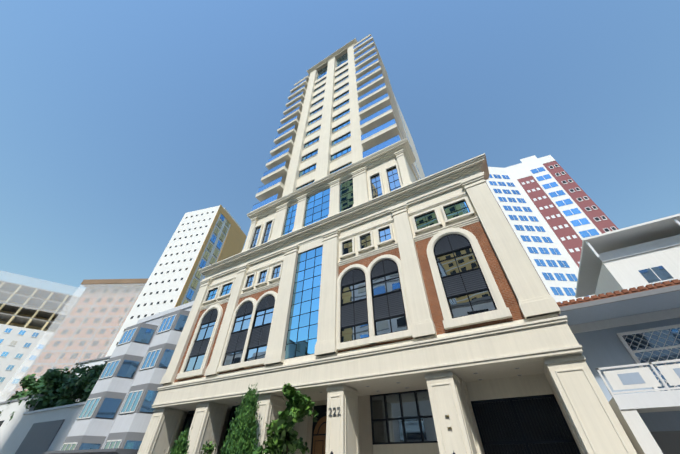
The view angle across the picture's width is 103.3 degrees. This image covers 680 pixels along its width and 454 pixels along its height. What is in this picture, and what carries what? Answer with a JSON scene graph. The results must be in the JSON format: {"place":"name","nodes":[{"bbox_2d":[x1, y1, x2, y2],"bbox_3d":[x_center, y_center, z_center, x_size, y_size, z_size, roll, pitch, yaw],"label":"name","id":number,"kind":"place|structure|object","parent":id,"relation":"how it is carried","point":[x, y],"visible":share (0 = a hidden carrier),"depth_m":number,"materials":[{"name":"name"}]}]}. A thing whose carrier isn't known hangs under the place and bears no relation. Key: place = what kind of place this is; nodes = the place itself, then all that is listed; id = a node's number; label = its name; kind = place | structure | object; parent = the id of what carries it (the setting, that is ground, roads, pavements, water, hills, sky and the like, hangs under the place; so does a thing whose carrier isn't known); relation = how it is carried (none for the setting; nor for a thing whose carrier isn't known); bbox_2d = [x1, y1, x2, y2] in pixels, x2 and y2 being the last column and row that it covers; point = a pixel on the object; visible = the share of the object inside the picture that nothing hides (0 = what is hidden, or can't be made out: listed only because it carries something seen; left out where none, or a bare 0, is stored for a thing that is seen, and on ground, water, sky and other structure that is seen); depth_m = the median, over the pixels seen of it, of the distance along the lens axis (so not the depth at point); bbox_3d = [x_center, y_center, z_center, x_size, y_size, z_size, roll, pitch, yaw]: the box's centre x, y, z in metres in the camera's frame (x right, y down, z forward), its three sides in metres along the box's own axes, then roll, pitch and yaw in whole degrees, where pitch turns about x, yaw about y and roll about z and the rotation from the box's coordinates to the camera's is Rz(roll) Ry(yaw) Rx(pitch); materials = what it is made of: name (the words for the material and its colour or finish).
{"place":"outdoors","nodes":[
{"label":"outdoors","id":0,"kind":"place"},
{"bbox_2d":[201,440,215,453],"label":"slender shrub","id":1,"kind":"object","parent":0,"point":[210,449],"visible":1,"depth_m":13.62,"materials":[{"name":"green plant"}]},
{"bbox_2d":[253,383,317,453],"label":"young tree","id":2,"kind":"object","parent":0,"point":[282,433],"visible":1,"depth_m":11.89,"materials":[{"name":"green plant"}]},
{"bbox_2d":[0,0,679,296],"label":"sky","id":3,"kind":"structure","parent":0,"point":[120,120],"materials":[{"name":"blue"}]},
{"label":"ground","id":4,"kind":"structure","parent":0,"visible":0},
{"bbox_2d":[0,374,42,415],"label":"garden tree","id":5,"kind":"object","parent":4,"relation":"on","point":[27,380],"visible":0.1,"depth_m":35.90,"materials":[{"name":"green plant"}]},
{"bbox_2d":[9,367,71,420],"bbox_3d":[-38.014,23.583,32.455,6.354,12.228,3.811,-7,-43,9],"label":"garden tree","id":6,"kind":"object","parent":4,"relation":"on","point":[37,384],"visible":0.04,"depth_m":34.57,"materials":[{"name":"green plant"}]},
{"bbox_2d":[0,394,85,453],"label":"white house","id":7,"kind":"structure","parent":4,"relation":"on","point":[23,430],"depth_m":26.51,"materials":[{"name":"paint"}]},
{"bbox_2d":[76,356,110,401],"bbox_3d":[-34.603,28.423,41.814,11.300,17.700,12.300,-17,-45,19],"label":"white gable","id":8,"kind":"structure","parent":7,"relation":"on","point":[98,361],"depth_m":41.65,"materials":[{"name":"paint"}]},
{"bbox_2d":[25,368,74,410],"bbox_3d":[-35.423,22.414,30.576,5.412,11.472,4.737,7,-43,-7],"label":"garden tree","id":9,"kind":"object","parent":4,"relation":"on","point":[50,377],"visible":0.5,"depth_m":32.39,"materials":[{"name":"green plant"}]},
{"bbox_2d":[48,377,83,407],"bbox_3d":[-31.199,22.240,29.902,5.558,10.887,4.087,-21,-47,22],"label":"garden tree","id":10,"kind":"object","parent":4,"relation":"on","point":[58,396],"depth_m":31.40,"materials":[{"name":"green plant"}]},
{"bbox_2d":[1,278,148,401],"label":"pink apartment building","id":11,"kind":"structure","parent":4,"relation":"on","point":[90,326],"depth_m":70.81,"materials":[{"name":"pink paint"},{"name":"brown paint"},{"name":"glass"}]},
{"bbox_2d":[51,360,106,406],"bbox_3d":[-28.493,20.200,28.369,5.965,11.890,4.496,-21,-47,22],"label":"garden tree","id":12,"kind":"object","parent":4,"relation":"on","point":[67,388],"visible":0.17,"depth_m":29.26,"materials":[{"name":"green plant"}]},
{"bbox_2d":[77,376,99,402],"bbox_3d":[-23.283,19.021,25.398,5.106,9.719,4.827,-21,-47,22],"label":"garden tree","id":13,"kind":"object","parent":4,"relation":"on","point":[89,389],"depth_m":26.03,"materials":[{"name":"green plant"}]},
{"bbox_2d":[75,366,102,401],"bbox_3d":[-25.513,19.741,26.880,5.506,10.612,4.958,-21,-47,22],"label":"garden tree","id":14,"kind":"object","parent":4,"relation":"on","point":[85,377],"visible":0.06,"depth_m":28.65,"materials":[{"name":"green plant"}]},
{"bbox_2d":[44,301,193,453],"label":"neighbour flats","id":15,"kind":"structure","parent":4,"relation":"on","point":[115,415],"depth_m":21.57,"materials":[{"name":"paint"}]},
{"bbox_2d":[105,205,246,356],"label":"white tower","id":16,"kind":"structure","parent":4,"relation":"on","point":[202,238],"depth_m":73.91,"materials":[{"name":"paint"}]},
{"bbox_2d":[137,34,636,453],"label":"building","id":17,"kind":"structure","parent":4,"relation":"on","point":[378,288],"depth_m":15.46,"materials":[{"name":"stone"}]},
{"bbox_2d":[329,407,340,415],"bbox_3d":[-0.254,8.598,12.543,0.659,0.318,0.024,-21,-47,22],"label":"house number","id":18,"kind":"object","parent":17,"relation":"attached to","point":[334,414],"visible":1,"depth_m":12.52,"materials":[{"name":"silver metal"}]},
{"bbox_2d":[486,155,617,315],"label":"maroon tower","id":19,"kind":"structure","parent":4,"relation":"on","point":[554,214],"depth_m":58.14,"materials":[{"name":"tile"}]},
{"bbox_2d":[556,279,679,453],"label":"house","id":20,"kind":"structure","parent":4,"relation":"on","point":[628,340],"depth_m":9.97,"materials":[{"name":"white paint"}]},
{"bbox_2d":[575,213,679,297],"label":"white block","id":21,"kind":"structure","parent":4,"relation":"on","point":[641,254],"depth_m":25.00,"materials":[{"name":"paint"}]},
{"bbox_3d":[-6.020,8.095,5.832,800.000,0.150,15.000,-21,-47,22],"label":"pavements","id":22,"kind":"structure","parent":0,"visible":0},
{"bbox_2d":[0,271,82,401],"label":"white flats","id":23,"kind":"structure","parent":22,"relation":"on","point":[28,315],"depth_m":82.51,"materials":[{"name":"paint"}]},
{"bbox_2d":[164,426,192,453],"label":"cypress tree","id":24,"kind":"object","parent":22,"relation":"on","point":[181,446],"visible":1,"depth_m":14.51,"materials":[{"name":"green plant"}]},
{"bbox_2d":[218,383,261,453],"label":"cypress tree","id":25,"kind":"object","parent":22,"relation":"on","point":[241,437],"visible":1,"depth_m":12.99,"materials":[{"name":"green plant"}]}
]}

